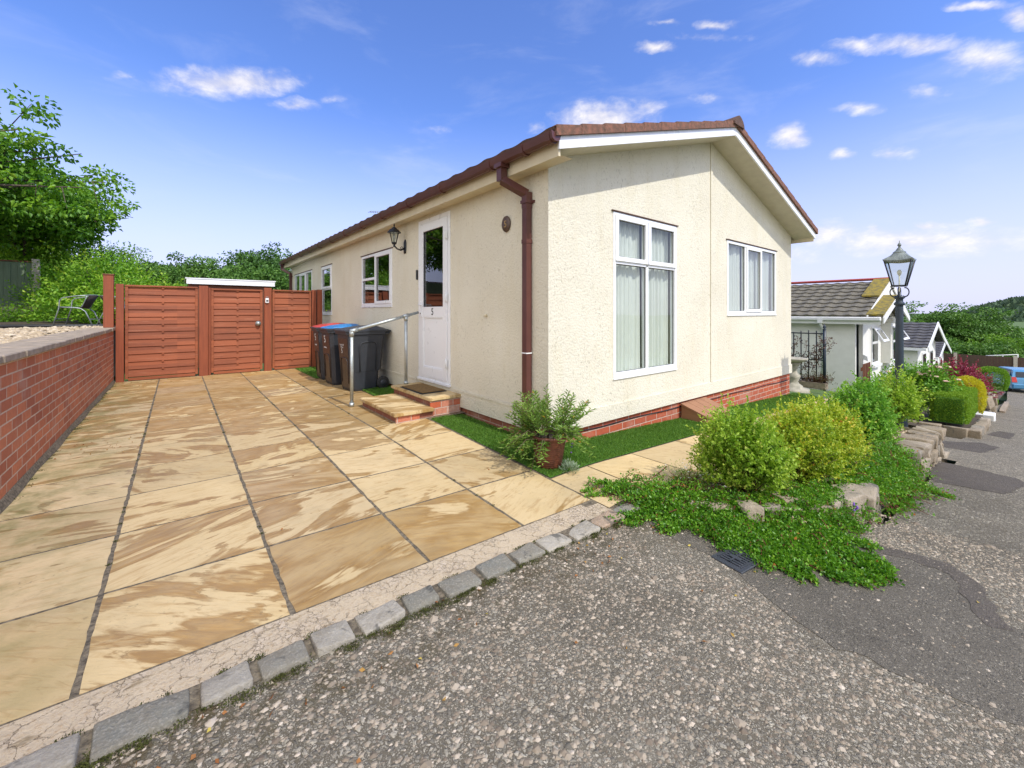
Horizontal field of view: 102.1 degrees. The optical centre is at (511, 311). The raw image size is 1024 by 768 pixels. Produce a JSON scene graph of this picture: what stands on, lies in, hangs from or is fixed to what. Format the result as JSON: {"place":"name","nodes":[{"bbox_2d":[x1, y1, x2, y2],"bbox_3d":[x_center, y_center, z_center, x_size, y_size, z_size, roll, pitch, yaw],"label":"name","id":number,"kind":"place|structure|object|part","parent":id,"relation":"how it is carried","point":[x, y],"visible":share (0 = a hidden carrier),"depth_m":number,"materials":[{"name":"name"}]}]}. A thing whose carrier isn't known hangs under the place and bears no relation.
{"place":"outdoors","nodes":[
{"label":"outdoors","id":0,"kind":"place"},
{"bbox_2d":[0,317,124,333],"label":"raised garden","id":1,"kind":"object","parent":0,"point":[39,322],"visible":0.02,"depth_m":11.07,"materials":[{"name":"black soil"}]},
{"bbox_2d":[0,259,40,316],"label":"green fence","id":2,"kind":"object","parent":1,"relation":"on","point":[13,271],"visible":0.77,"depth_m":13.06,"materials":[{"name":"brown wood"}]},
{"bbox_2d":[0,300,72,321],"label":"undergrowth","id":3,"kind":"object","parent":1,"relation":"on","point":[15,318],"visible":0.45,"depth_m":11.86,"materials":[{"name":"green plant"}]},
{"bbox_2d":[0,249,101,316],"bbox_3d":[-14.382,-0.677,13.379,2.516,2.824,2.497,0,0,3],"label":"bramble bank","id":4,"kind":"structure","parent":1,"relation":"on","point":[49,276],"depth_m":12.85,"materials":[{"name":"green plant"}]},
{"bbox_2d":[0,325,102,343],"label":"garden gravel","id":5,"kind":"structure","parent":1,"relation":"on","point":[7,335],"depth_m":6.88,"materials":[{"name":"beige gravel"}]},
{"bbox_2d":[0,324,102,327],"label":"lawn edging","id":6,"kind":"object","parent":1,"relation":"on","point":[33,325],"visible":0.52,"depth_m":8.84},
{"bbox_2d":[0,82,131,242],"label":"maple tree","id":7,"kind":"object","parent":1,"relation":"on","point":[26,192],"visible":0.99,"depth_m":11.18,"materials":[{"name":"green plant"}]},
{"bbox_2d":[0,232,136,292],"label":"bramble bank","id":8,"kind":"structure","parent":1,"relation":"on","point":[31,257],"depth_m":14.18,"materials":[{"name":"green plant"}]},
{"bbox_2d":[0,150,140,306],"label":"maple tree","id":9,"kind":"object","parent":1,"relation":"on","point":[69,230],"visible":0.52,"depth_m":13.82,"materials":[{"name":"green plant"}]},
{"bbox_2d":[52,295,100,326],"bbox_3d":[-9.623,-0.027,9.191,0.652,0.722,0.571,0,0,-27],"label":"garden chair","id":10,"kind":"object","parent":1,"relation":"on","point":[89,301],"visible":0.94,"depth_m":9.15,"materials":[{"name":"metal"}]},
{"bbox_2d":[13,240,182,330],"bbox_3d":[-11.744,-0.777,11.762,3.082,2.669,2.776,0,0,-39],"label":"bramble bank","id":11,"kind":"structure","parent":1,"relation":"on","point":[87,278],"depth_m":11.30,"materials":[{"name":"green plant"}]},
{"bbox_2d":[97,295,124,323],"bbox_3d":[-9.617,-0.037,10.093,0.571,0.722,0.652,0,0,31],"label":"garden chair","id":12,"kind":"object","parent":1,"relation":"on","point":[101,296],"visible":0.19,"depth_m":9.95,"materials":[{"name":"metal"}]},
{"bbox_2d":[124,266,195,344],"bbox_3d":[-9.771,-0.066,12.033,2.903,2.470,2.779,0,0,-39],"label":"hazel bush","id":13,"kind":"object","parent":1,"relation":"on","point":[167,284],"visible":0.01,"depth_m":11.54,"materials":[{"name":"green plant"}]},
{"bbox_2d":[0,366,597,726],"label":"driveway paving","id":14,"kind":"structure","parent":0,"point":[143,626],"depth_m":2.47,"materials":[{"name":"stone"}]},
{"bbox_2d":[102,274,321,382],"bbox_3d":[-5.530,0.305,8.041,3.451,1.890,0.150,0,0,-39],"label":"garden fence","id":15,"kind":"object","parent":14,"relation":"on","point":[161,331],"visible":0.94,"depth_m":7.80,"materials":[{"name":"brown wood"}]},
{"bbox_2d":[14,385,626,767],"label":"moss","id":16,"kind":"object","parent":14,"relation":"on","point":[280,675],"visible":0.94,"depth_m":1.50,"materials":[{"name":"green plant"}]},
{"bbox_2d":[310,323,345,379],"bbox_3d":[-3.261,0.701,7.610,0.736,0.998,0.580,0,0,-37],"label":"wheelie bin","id":17,"kind":"object","parent":14,"relation":"on","point":[319,355],"visible":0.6,"depth_m":7.32,"materials":[{"name":"plastic"}]},
{"bbox_2d":[318,324,357,384],"bbox_3d":[-2.852,0.701,7.072,0.736,0.998,0.580,0,0,-41],"label":"wheelie bin","id":18,"kind":"object","parent":14,"relation":"on","point":[331,356],"visible":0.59,"depth_m":6.78,"materials":[{"name":"plastic"}]},
{"bbox_2d":[334,325,390,391],"bbox_3d":[-2.349,0.708,6.529,0.736,0.985,0.580,0,0,-43],"label":"wheelie bin","id":19,"kind":"object","parent":14,"relation":"on","point":[368,346],"visible":0.99,"depth_m":6.34,"materials":[{"name":"plastic"}]},
{"bbox_2d":[349,311,418,406],"bbox_3d":[-1.680,0.593,5.511,0.935,1.214,0.059,0,0,-37],"label":"handrail","id":20,"kind":"object","parent":14,"relation":"on","point":[354,330],"visible":1,"depth_m":5.42,"materials":[{"name":"metal"}]},
{"bbox_2d":[360,382,460,423],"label":"entrance steps","id":21,"kind":"structure","parent":14,"relation":"on","point":[400,405],"depth_m":4.88,"materials":[{"name":"stone"}]},
{"bbox_2d":[401,383,445,394],"bbox_3d":[-1.139,0.977,5.290,0.340,0.020,0.620,0,0,-39],"label":"door mat","id":22,"kind":"object","parent":21,"relation":"on","point":[422,388],"depth_m":5.23,"materials":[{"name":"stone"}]},
{"bbox_2d":[54,377,978,767],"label":"fallen leaves","id":23,"kind":"object","parent":14,"relation":"on","point":[362,669],"visible":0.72,"depth_m":1.48,"materials":[{"name":"brown plant"}]},
{"bbox_2d":[295,366,318,377],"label":"artificial grass","id":24,"kind":"structure","parent":0,"point":[311,371],"depth_m":8.32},
{"bbox_2d":[362,385,393,395],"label":"artificial grass","id":25,"kind":"structure","parent":0,"point":[377,390],"depth_m":6.20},
{"bbox_2d":[0,0,1023,313],"label":"sky","id":26,"kind":"structure","parent":0,"point":[244,125],"materials":[{"name":"blue"}]},
{"bbox_2d":[76,479,1023,767],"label":"road","id":27,"kind":"structure","parent":0,"point":[984,517],"depth_m":1.39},
{"bbox_2d":[0,503,641,767],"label":"stone kerb","id":28,"kind":"structure","parent":27,"relation":"on","point":[100,739],"depth_m":1.40,"materials":[{"name":"stone"}]},
{"bbox_2d":[94,513,1023,767],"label":"road chippings","id":29,"kind":"object","parent":27,"relation":"on","point":[738,722],"visible":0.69,"depth_m":1.39,"materials":[{"name":"grey gravel"}]},
{"bbox_2d":[648,518,1023,726],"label":"road patch","id":30,"kind":"object","parent":27,"relation":"on","point":[855,633],"visible":0.58,"depth_m":1.75,"materials":[{"name":"grey asphalt"}]},
{"bbox_2d":[711,546,764,573],"bbox_3d":[1.210,1.302,2.202,0.250,0.022,0.170,0,0,-31],"label":"drain cover","id":31,"kind":"object","parent":30,"relation":"on","point":[740,563],"visible":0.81,"depth_m":2.17,"materials":[{"name":"metal"}]},
{"bbox_2d":[851,543,1013,630],"bbox_3d":[2.216,1.388,2.227,0.505,0.045,0.842,0,0,-15],"label":"road patch","id":32,"kind":"object","parent":27,"relation":"on","point":[970,589],"visible":0.76,"depth_m":2.09,"materials":[{"name":"grey asphalt"}]},
{"bbox_2d":[114,317,1023,525],"bbox_3d":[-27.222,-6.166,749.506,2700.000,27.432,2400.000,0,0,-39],"label":"ground","id":33,"kind":"structure","parent":0,"point":[1002,399],"depth_m":11.76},
{"bbox_2d":[0,327,115,513],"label":"brick garden wall","id":34,"kind":"structure","parent":33,"relation":"on","point":[55,388],"depth_m":3.39,"materials":[{"name":"brick"}]},
{"bbox_2d":[114,330,115,375],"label":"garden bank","id":35,"kind":"structure","parent":33,"relation":"on","point":[114,352],"depth_m":9.06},
{"bbox_2d":[92,241,174,276],"bbox_3d":[-31.159,-1.925,32.704,10.128,7.049,8.930,0,0,-10],"label":"hillside tree","id":36,"kind":"object","parent":33,"relation":"on","point":[132,255],"visible":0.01,"depth_m":31.66,"materials":[{"name":"green plant"}]},
{"bbox_2d":[115,251,251,286],"bbox_3d":[-24.925,-1.519,31.200,8.231,6.238,8.818,0,0,20],"label":"hillside tree","id":37,"kind":"object","parent":33,"relation":"on","point":[178,272],"visible":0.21,"depth_m":30.80,"materials":[{"name":"green plant"}]},
{"bbox_2d":[184,277,275,367],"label":"garden shed","id":38,"kind":"structure","parent":33,"relation":"on","point":[231,284],"depth_m":9.28,"materials":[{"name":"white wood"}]},
{"bbox_2d":[184,250,288,291],"bbox_3d":[-18.217,-1.326,29.148,7.977,6.119,7.074,0,0,-39],"label":"hillside tree","id":39,"kind":"object","parent":33,"relation":"on","point":[264,274],"visible":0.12,"depth_m":28.35,"materials":[{"name":"green plant"}]},
{"bbox_2d":[206,241,292,278],"bbox_3d":[-22.426,-2.299,38.193,12.009,8.797,10.496,0,0,5],"label":"oak tree","id":40,"kind":"object","parent":33,"relation":"on","point":[258,262],"visible":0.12,"depth_m":35.93,"materials":[{"name":"green plant"}]},
{"bbox_2d":[0,503,611,766],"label":"concrete edging","id":41,"kind":"object","parent":33,"relation":"on","point":[25,736],"visible":0.74,"depth_m":1.49,"materials":[{"name":"beige concrete"}]},
{"bbox_2d":[279,115,817,441],"bbox_3d":[-0.640,-0.338,10.066,6.919,4.576,11.685,0,0,-39],"label":"park home","id":42,"kind":"object","parent":33,"relation":"on","point":[624,276],"visible":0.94,"depth_m":5.04,"materials":[{"name":"paint"}]},
{"bbox_2d":[295,269,311,290],"bbox_3d":[-5.698,-0.557,11.326,0.082,1.054,2.040,0,0,-39],"label":"window","id":43,"kind":"structure","parent":42,"relation":"in","point":[303,280],"depth_m":11.19,"materials":[{"name":"white plastic"}]},
{"bbox_2d":[321,263,331,314],"bbox_3d":[-4.236,-0.502,9.518,0.082,1.144,0.890,0,0,-39],"label":"window","id":44,"kind":"structure","parent":42,"relation":"in","point":[326,271],"depth_m":9.53,"materials":[{"name":"white plastic"}]},
{"bbox_2d":[360,247,392,307],"bbox_3d":[-2.334,-0.557,7.165,0.082,0.954,1.460,0,0,-39],"label":"window","id":45,"kind":"structure","parent":42,"relation":"in","point":[376,266],"depth_m":7.11,"materials":[{"name":"white plastic"}]},
{"bbox_2d":[387,224,406,253],"bbox_3d":[-1.706,-1.095,6.156,0.295,0.430,0.200,0,0,-39],"label":"wall lantern","id":46,"kind":"object","parent":42,"relation":"attached to","point":[393,230],"depth_m":6.12,"materials":[{"name":"black metal"}]},
{"bbox_2d":[418,216,447,381],"bbox_3d":[-1.053,-0.168,5.517,0.112,2.095,0.775,0,0,-39],"label":"door","id":47,"kind":"structure","parent":42,"relation":"in","point":[433,304],"depth_m":5.51,"materials":[{"name":"white plastic"}]},
{"bbox_2d":[502,216,510,231],"bbox_3d":[-0.061,-0.915,4.303,0.025,0.170,0.139,0,0,-39],"label":"house plaque","id":48,"kind":"object","parent":42,"relation":"attached to","point":[506,222],"visible":1,"depth_m":4.29,"materials":[{"name":"stone"}]},
{"bbox_2d":[611,209,678,379],"bbox_3d":[1.543,-0.185,4.883,1.340,1.830,0.159,0,0,-39],"label":"window","id":49,"kind":"structure","parent":42,"relation":"in","point":[640,278],"depth_m":4.86,"materials":[{"name":"white plastic"}]},
{"bbox_2d":[726,238,777,315],"bbox_3d":[3.892,-0.515,6.782,1.980,1.150,0.159,0,0,-39],"label":"window","id":50,"kind":"structure","parent":42,"relation":"in","point":[747,273],"depth_m":6.79,"materials":[{"name":"white plastic"}]},
{"bbox_2d":[431,413,712,477],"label":"artificial grass","id":51,"kind":"structure","parent":33,"relation":"on","point":[617,443],"depth_m":4.13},
{"bbox_2d":[498,384,596,473],"bbox_3d":[0.281,0.939,3.377,0.810,0.640,0.812,0,0,-2],"label":"potted shrub","id":52,"kind":"object","parent":51,"relation":"on","point":[548,442],"visible":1,"depth_m":3.28,"materials":[{"name":"green plant"}]},
{"bbox_2d":[680,392,817,424],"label":"artificial grass","id":53,"kind":"structure","parent":33,"relation":"on","point":[771,403],"depth_m":6.67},
{"bbox_2d":[681,397,728,422],"bbox_3d":[2.522,1.365,5.372,0.647,0.390,0.345,0,0,-39],"label":"access box","id":54,"kind":"object","parent":53,"relation":"on","point":[691,410],"visible":0.45,"depth_m":5.29,"materials":[{"name":"brown wood"}]},
{"bbox_2d":[689,425,949,530],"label":"bed retaining wall","id":55,"kind":"structure","parent":33,"relation":"on","point":[925,441],"depth_m":3.01,"materials":[{"name":"stone"}]},
{"bbox_2d":[883,240,916,426],"bbox_3d":[6.071,0.490,6.489,0.353,3.221,0.353,0,0,-39],"label":"street lamp","id":56,"kind":"object","parent":33,"relation":"on","point":[899,255],"visible":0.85,"depth_m":6.45,"materials":[{"name":"metal"}]},
{"bbox_2d":[904,322,946,370],"bbox_3d":[17.444,2.340,24.838,6.681,3.720,11.400,0,0,-39],"label":"distant bungalow","id":57,"kind":"object","parent":33,"relation":"on","point":[919,345],"visible":0.12,"depth_m":19.71,"materials":[{"name":"tile"}]},
{"bbox_2d":[922,351,925,368],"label":"window","id":58,"kind":"structure","parent":57,"relation":"in","point":[923,353],"depth_m":19.74,"materials":[{"name":"white paint"}]},
{"bbox_2d":[929,348,932,367],"bbox_3d":[21.736,2.470,21.469,1.200,1.100,0.034,0,0,-39],"label":"window","id":59,"kind":"structure","parent":57,"relation":"in","point":[931,350],"depth_m":21.41,"materials":[{"name":"white paint"}]},
{"bbox_2d":[935,341,951,365],"bbox_3d":[26.180,3.845,32.799,6.679,3.910,11.400,0,0,-39],"label":"distant bungalow","id":60,"kind":"object","parent":33,"relation":"on","point":[940,347],"visible":0.06,"depth_m":27.87,"materials":[{"name":"paint"}]},
{"bbox_2d":[908,390,1005,427],"bbox_3d":[16.256,3.058,14.568,24.400,2.313,1.020,0,0,-39],"label":"neighbour bed","id":61,"kind":"object","parent":33,"relation":"on","point":[973,421],"visible":0.19,"depth_m":7.78,"materials":[{"name":"brown soil"}]},
{"bbox_2d":[868,358,926,410],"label":"flowers","id":62,"kind":"object","parent":61,"relation":"on","point":[916,362],"visible":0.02,"depth_m":9.99,"materials":[{"name":"green plant"}]},
{"bbox_2d":[879,357,980,417],"bbox_3d":[7.878,1.491,8.176,1.279,1.271,1.714,0,0,5],"label":"rose tree","id":63,"kind":"object","parent":61,"relation":"on","point":[933,380],"visible":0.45,"depth_m":7.79,"materials":[{"name":"green plant"}]},
{"bbox_2d":[928,385,978,424],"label":"clipped hedge","id":64,"kind":"object","parent":61,"relation":"on","point":[958,407],"visible":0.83,"depth_m":7.25,"materials":[{"name":"green plant"}]},
{"bbox_2d":[923,355,1003,398],"bbox_3d":[12.045,1.903,11.172,1.621,1.460,1.580,0,0,-39],"label":"purple acer","id":65,"kind":"object","parent":61,"relation":"on","point":[966,370],"visible":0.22,"depth_m":11.04,"materials":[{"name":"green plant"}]},
{"bbox_2d":[949,375,987,413],"bbox_3d":[10.245,1.879,9.313,0.811,0.938,0.644,0,0,-39],"label":"yellow conifer","id":66,"kind":"object","parent":61,"relation":"on","point":[982,389],"visible":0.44,"depth_m":9.09,"materials":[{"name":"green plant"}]},
{"bbox_2d":[974,411,995,423],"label":"white block","id":67,"kind":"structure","parent":61,"relation":"on","point":[991,416],"depth_m":9.60,"materials":[{"name":"paint"}]},
{"bbox_2d":[977,392,997,413],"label":"tan stone wall","id":68,"kind":"structure","parent":61,"relation":"on","point":[992,404],"depth_m":10.37,"materials":[{"name":"beige stone"}]},
{"bbox_2d":[975,366,1010,390],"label":"round topiary","id":69,"kind":"object","parent":61,"relation":"on","point":[1004,374],"visible":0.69,"depth_m":13.56,"materials":[{"name":"green plant"}]},
{"bbox_2d":[904,301,1023,343],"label":"trees","id":70,"kind":"object","parent":33,"relation":"on","point":[962,327],"visible":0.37,"depth_m":49.32,"materials":[{"name":"green plant"}]},
{"bbox_2d":[944,335,1014,352],"bbox_3d":[38.739,4.152,37.919,8.901,6.497,10.663,0,0,0],"label":"valley tree","id":71,"kind":"object","parent":33,"relation":"on","point":[951,340],"visible":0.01,"depth_m":36.51,"materials":[{"name":"green plant"}]},
{"bbox_2d":[943,353,1023,385],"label":"fence","id":72,"kind":"object","parent":33,"relation":"on","point":[997,361],"visible":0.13,"depth_m":30.34,"materials":[{"name":"wood"}]},
{"bbox_2d":[943,341,1023,370],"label":"valley tree","id":73,"kind":"object","parent":33,"relation":"on","point":[971,349],"visible":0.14,"depth_m":32.07,"materials":[{"name":"green plant"}]},
{"bbox_2d":[952,332,1023,353],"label":"valley tree","id":74,"kind":"object","parent":33,"relation":"on","point":[1003,339],"visible":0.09,"depth_m":36.56,"materials":[{"name":"green plant"}]},
{"bbox_2d":[986,354,1017,366],"bbox_3d":[36.282,3.681,30.675,0.100,1.238,1.592,0,0,-39],"label":"white rail","id":75,"kind":"object","parent":33,"relation":"on","point":[1005,355],"visible":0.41,"depth_m":30.53,"materials":[{"name":"metal"}]},
{"bbox_2d":[552,396,833,509],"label":"front path","id":76,"kind":"structure","parent":0,"point":[674,451],"depth_m":3.40,"materials":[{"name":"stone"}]},
{"bbox_2d":[639,429,906,506],"bbox_3d":[3.025,1.414,3.949,4.970,0.265,0.980,0,0,-39],"label":"planting bed","id":77,"kind":"object","parent":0,"point":[733,491],"visible":0.02,"depth_m":3.12,"materials":[{"name":"brown soil"}]},
{"bbox_2d":[663,458,725,490],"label":"daisy clump","id":78,"kind":"object","parent":77,"relation":"on","point":[687,478],"visible":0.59,"depth_m":2.98,"materials":[{"name":"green plant"}]},
{"bbox_2d":[685,393,805,497],"bbox_3d":[1.609,0.959,2.914,0.692,0.779,0.751,0,0,16],"label":"box shrub","id":79,"kind":"object","parent":77,"relation":"on","point":[743,453],"visible":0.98,"depth_m":2.77,"materials":[{"name":"green plant"}]},
{"bbox_2d":[580,439,959,590],"bbox_3d":[2.446,1.373,3.031,3.854,0.471,1.466,0,0,-22],"label":"creeping groundcover","id":80,"kind":"object","parent":77,"relation":"on","point":[820,541],"visible":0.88,"depth_m":2.61,"materials":[{"name":"green plant"}]},
{"bbox_2d":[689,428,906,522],"bbox_3d":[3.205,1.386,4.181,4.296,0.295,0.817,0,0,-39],"label":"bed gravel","id":81,"kind":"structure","parent":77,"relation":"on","point":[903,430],"depth_m":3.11,"materials":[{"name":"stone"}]},
{"bbox_2d":[752,392,854,486],"bbox_3d":[2.248,1.005,3.235,0.757,0.725,0.730,0,0,-39],"label":"golden shrub","id":82,"kind":"object","parent":77,"relation":"on","point":[803,432],"visible":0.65,"depth_m":3.12,"materials":[{"name":"yellow plant"}]},
{"bbox_2d":[754,391,874,477],"bbox_3d":[2.618,1.047,3.582,1.079,0.721,0.809,0,0,-39],"label":"golden shrub","id":83,"kind":"object","parent":77,"relation":"on","point":[852,431],"visible":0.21,"depth_m":3.36,"materials":[{"name":"yellow plant"}]},
{"bbox_2d":[814,365,906,445],"bbox_3d":[3.775,1.023,4.522,0.682,0.919,0.805,0,0,-39],"label":"green shrub","id":84,"kind":"object","parent":77,"relation":"on","point":[879,425],"visible":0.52,"depth_m":4.39,"materials":[{"name":"green plant"}]},
{"bbox_2d":[860,364,935,426],"bbox_3d":[5.017,1.109,5.452,0.796,0.858,0.782,0,0,-39],"label":"yellow green shrub","id":85,"kind":"object","parent":77,"relation":"on","point":[907,401],"visible":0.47,"depth_m":5.27,"materials":[{"name":"green plant"}]},
{"bbox_2d":[789,388,927,397],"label":"verge ground","id":86,"kind":"structure","parent":0,"point":[816,392],"depth_m":10.81,"materials":[{"name":"green plant"}]},
{"bbox_2d":[789,357,809,392],"bbox_3d":[6.743,1.537,9.951,0.680,0.880,0.680,0,0,-39],"label":"bird bath","id":87,"kind":"object","parent":86,"relation":"on","point":[794,384],"visible":0.65,"depth_m":9.81,"materials":[{"name":"white stone"}]},
{"bbox_2d":[791,324,827,390],"bbox_3d":[7.218,1.120,10.971,0.220,1.660,1.850,0,0,-39],"label":"iron screen","id":88,"kind":"object","parent":86,"relation":"on","point":[823,386],"visible":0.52,"depth_m":10.40,"materials":[{"name":"paint"}]},
{"bbox_2d":[791,334,836,384],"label":"climbing plant","id":89,"kind":"object","parent":88,"relation":"attached to","point":[815,378],"visible":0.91,"depth_m":10.39,"materials":[{"name":"brown plant"}]},
{"bbox_2d":[791,277,909,392],"bbox_3d":[9.137,0.920,17.943,6.710,4.160,11.580,0,0,-39],"label":"neighbour bungalow","id":90,"kind":"object","parent":86,"relation":"on","point":[857,319],"visible":0.27,"depth_m":12.95,"materials":[{"name":"tile"}]},
{"bbox_2d":[861,362,869,392],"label":"wooden gate","id":91,"kind":"structure","parent":90,"relation":"attached to","point":[865,368],"depth_m":12.35,"materials":[{"name":"brown wood"}]},
{"bbox_2d":[871,326,889,367],"bbox_3d":[11.997,1.130,13.474,1.100,1.300,0.324,0,0,-39],"label":"window","id":92,"kind":"structure","parent":90,"relation":"in","point":[874,330],"depth_m":13.48,"materials":[{"name":"white paint"}]},
{"bbox_2d":[892,326,909,364],"bbox_3d":[13.515,1.130,14.380,1.300,1.300,0.324,0,0,-39],"label":"window","id":93,"kind":"structure","parent":90,"relation":"in","point":[893,327],"depth_m":14.19,"materials":[{"name":"white paint"}]},
{"bbox_2d":[850,374,885,394],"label":"dark shrub","id":94,"kind":"object","parent":86,"relation":"on","point":[867,381],"visible":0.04,"depth_m":7.85,"materials":[{"name":"green plant"}]},
{"bbox_2d":[942,389,1023,488],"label":"road","id":95,"kind":"structure","parent":0,"point":[1006,458],"depth_m":6.04,"materials":[{"name":"grey asphalt"}]},
{"bbox_2d":[908,417,990,438],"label":"stone edging","id":96,"kind":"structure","parent":95,"relation":"on","point":[979,429],"depth_m":6.89,"materials":[{"name":"stone"}]},
{"bbox_2d":[942,441,999,452],"bbox_3d":[6.556,1.925,5.963,1.336,0.129,0.496,0,0,-32],"label":"road patch","id":97,"kind":"object","parent":95,"relation":"on","point":[979,447],"visible":0.8,"depth_m":5.92,"materials":[{"name":"grey asphalt"}]},
{"bbox_2d":[929,461,1023,493],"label":"road patch","id":98,"kind":"object","parent":95,"relation":"on","point":[954,474],"visible":0.88,"depth_m":4.13,"materials":[{"name":"grey asphalt"}]},
{"bbox_2d":[987,431,1014,438],"bbox_3d":[8.750,2.186,7.391,1.290,0.132,0.292,0,0,-36],"label":"road patch","id":99,"kind":"object","parent":95,"relation":"on","point":[1007,435],"visible":1,"depth_m":7.36,"materials":[{"name":"grey asphalt"}]},
{"bbox_2d":[999,401,1008,412],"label":"white kerb","id":100,"kind":"structure","parent":95,"relation":"on","point":[1004,407],"depth_m":12.45,"materials":[{"name":"stone"}]},
{"bbox_2d":[985,366,1023,391],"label":"parked car","id":101,"kind":"object","parent":95,"relation":"on","point":[1017,377],"visible":0.51,"depth_m":23.46,"materials":[{"name":"paint"}]},
{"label":"rear window","id":102,"kind":"part","parent":101,"relation":"part of","materials":[{"name":"grey glass"}]},
{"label":"hill","id":103,"kind":"structure","parent":0,"visible":0},
{"bbox_2d":[960,296,1023,321],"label":"hill trees","id":104,"kind":"object","parent":103,"relation":"on","point":[1014,303],"visible":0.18,"depth_m":382.01,"materials":[{"name":"green plant"}]}
]}

